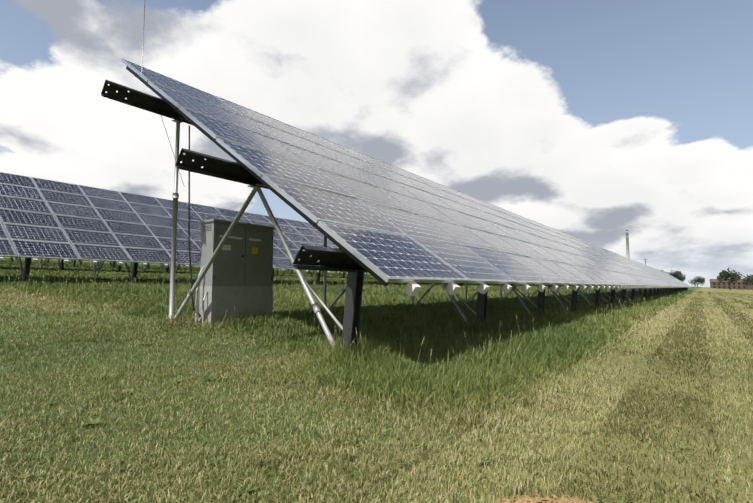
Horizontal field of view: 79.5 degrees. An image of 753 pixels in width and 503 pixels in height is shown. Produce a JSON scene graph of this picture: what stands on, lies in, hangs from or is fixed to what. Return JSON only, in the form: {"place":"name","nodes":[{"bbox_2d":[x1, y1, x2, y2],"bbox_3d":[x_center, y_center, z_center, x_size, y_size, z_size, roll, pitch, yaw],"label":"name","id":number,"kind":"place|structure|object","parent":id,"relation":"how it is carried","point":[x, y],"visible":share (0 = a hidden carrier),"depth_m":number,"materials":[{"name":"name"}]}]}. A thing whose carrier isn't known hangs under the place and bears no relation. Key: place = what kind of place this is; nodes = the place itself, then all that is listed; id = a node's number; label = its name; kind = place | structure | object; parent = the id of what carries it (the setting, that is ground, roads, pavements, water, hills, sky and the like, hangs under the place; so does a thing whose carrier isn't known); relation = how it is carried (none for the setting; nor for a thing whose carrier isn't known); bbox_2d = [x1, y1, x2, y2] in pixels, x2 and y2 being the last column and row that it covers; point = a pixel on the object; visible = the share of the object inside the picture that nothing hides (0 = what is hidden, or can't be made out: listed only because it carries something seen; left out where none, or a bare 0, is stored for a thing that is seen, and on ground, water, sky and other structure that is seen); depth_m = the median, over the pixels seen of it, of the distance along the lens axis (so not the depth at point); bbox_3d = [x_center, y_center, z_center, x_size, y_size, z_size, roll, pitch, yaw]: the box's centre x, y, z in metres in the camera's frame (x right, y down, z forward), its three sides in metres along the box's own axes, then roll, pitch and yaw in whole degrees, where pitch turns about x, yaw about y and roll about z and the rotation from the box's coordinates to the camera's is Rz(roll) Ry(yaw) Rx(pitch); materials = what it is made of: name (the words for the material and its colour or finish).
{"place":"outdoors","nodes":[
{"label":"outdoors","id":0,"kind":"place"},
{"bbox_2d":[188,126,200,316],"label":"cables","id":1,"kind":"object","parent":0,"point":[189,228],"visible":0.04,"depth_m":6.51,"materials":[{"name":"black rubber"}]},
{"bbox_2d":[0,257,752,502],"bbox_3d":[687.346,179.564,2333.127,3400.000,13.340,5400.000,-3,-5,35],"label":"ground","id":2,"kind":"structure","parent":0,"point":[708,485],"depth_m":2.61,"materials":[{"name":"green plant"}]},
{"bbox_2d":[3,257,366,274],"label":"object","id":3,"kind":"object","parent":2,"relation":"on","point":[80,261],"visible":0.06,"depth_m":56.79,"materials":[{"name":"metal"}]},
{"bbox_2d":[16,258,365,275],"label":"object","id":4,"kind":"object","parent":2,"relation":"on","point":[113,266],"visible":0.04,"depth_m":46.22,"materials":[{"name":"metal"}]},
{"bbox_2d":[41,258,373,277],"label":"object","id":5,"kind":"object","parent":2,"relation":"on","point":[118,268],"visible":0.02,"depth_m":31.87,"materials":[{"name":"metal"}]},
{"bbox_2d":[194,219,274,329],"bbox_3d":[-2.105,0.452,6.915,0.560,1.755,1.327,-3,-5,35],"label":"electrical cabinet","id":6,"kind":"object","parent":2,"relation":"on","point":[238,276],"visible":0.83,"depth_m":6.71,"materials":[{"name":"grey metal"}]},
{"bbox_2d":[15,257,600,285],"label":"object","id":7,"kind":"object","parent":2,"relation":"on","point":[26,268],"visible":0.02,"depth_m":16.95,"materials":[{"name":"metal"}]},
{"bbox_2d":[0,172,335,268],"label":"solar panel frames","id":8,"kind":"structure","parent":7,"relation":"on","point":[57,221],"depth_m":17.48,"materials":[{"name":"silver metal"}]},
{"bbox_2d":[0,172,338,267],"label":"solar panels","id":9,"kind":"object","parent":8,"relation":"on","point":[41,249],"visible":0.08,"depth_m":17.65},
{"bbox_2d":[0,257,365,274],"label":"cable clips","id":10,"kind":"object","parent":8,"relation":"attached to","point":[93,262],"visible":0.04,"depth_m":15.82,"materials":[{"name":"white plastic"}]},
{"bbox_2d":[101,66,687,351],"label":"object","id":11,"kind":"object","parent":2,"relation":"on","point":[341,258],"visible":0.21,"depth_m":5.46,"materials":[{"name":"silver metal"}]},
{"bbox_2d":[142,5,183,184],"bbox_3d":[-3.191,-2.447,6.617,0.776,3.019,0.286,-1,-5,10],"label":"lightning rod","id":12,"kind":"object","parent":11,"relation":"attached to","point":[142,71],"visible":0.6,"depth_m":6.85,"materials":[{"name":"metal"}]},
{"bbox_2d":[121,59,690,286],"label":"solar panel frames","id":13,"kind":"structure","parent":11,"relation":"on","point":[354,252],"depth_m":6.78,"materials":[{"name":"silver metal"}]},
{"bbox_2d":[127,61,688,285],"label":"solar panels","id":14,"kind":"object","parent":13,"relation":"on","point":[390,255],"visible":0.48,"depth_m":7.29,"materials":[{"name":"blue glass"}]},
{"bbox_2d":[403,282,680,295],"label":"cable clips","id":15,"kind":"object","parent":13,"relation":"on","point":[412,288],"visible":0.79,"depth_m":6.83,"materials":[{"name":"white plastic"}]},
{"bbox_2d":[495,492,594,502],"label":"bare dirt patches","id":16,"kind":"object","parent":2,"relation":"on","point":[538,499],"visible":0.96,"depth_m":1.81,"materials":[{"name":"brown soil"}]},
{"bbox_2d":[626,230,629,258],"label":"factory chimney","id":17,"kind":"object","parent":2,"relation":"on","point":[627,247],"visible":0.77,"depth_m":381.91,"materials":[{"name":"white concrete"}]},
{"bbox_2d":[670,271,685,280],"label":"tree","id":18,"kind":"object","parent":2,"relation":"on","point":[676,274],"visible":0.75,"depth_m":300.49,"materials":[{"name":"green plant"}]},
{"bbox_2d":[688,276,704,287],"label":"tree","id":19,"kind":"object","parent":2,"relation":"on","point":[700,280],"visible":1,"depth_m":332.67,"materials":[{"name":"green plant"}]},
{"bbox_2d":[717,268,743,289],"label":"tree","id":20,"kind":"object","parent":2,"relation":"on","point":[725,275],"visible":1,"depth_m":210.61,"materials":[{"name":"green plant"}]},
{"bbox_2d":[742,274,752,286],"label":"tree","id":21,"kind":"object","parent":2,"relation":"on","point":[746,284],"visible":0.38,"depth_m":310.86,"materials":[{"name":"green plant"}]},
{"bbox_2d":[743,275,752,283],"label":"tree","id":22,"kind":"object","parent":2,"relation":"on","point":[749,278],"visible":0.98,"depth_m":235.00,"materials":[{"name":"green plant"}]},
{"bbox_2d":[0,0,752,286],"label":"sky","id":23,"kind":"structure","parent":0,"point":[591,121],"materials":[{"name":"white"}]},
{"bbox_2d":[709,279,752,289],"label":"brick building","id":24,"kind":"structure","parent":0,"point":[717,284],"depth_m":412.74,"materials":[{"name":"red brick"}]}
]}

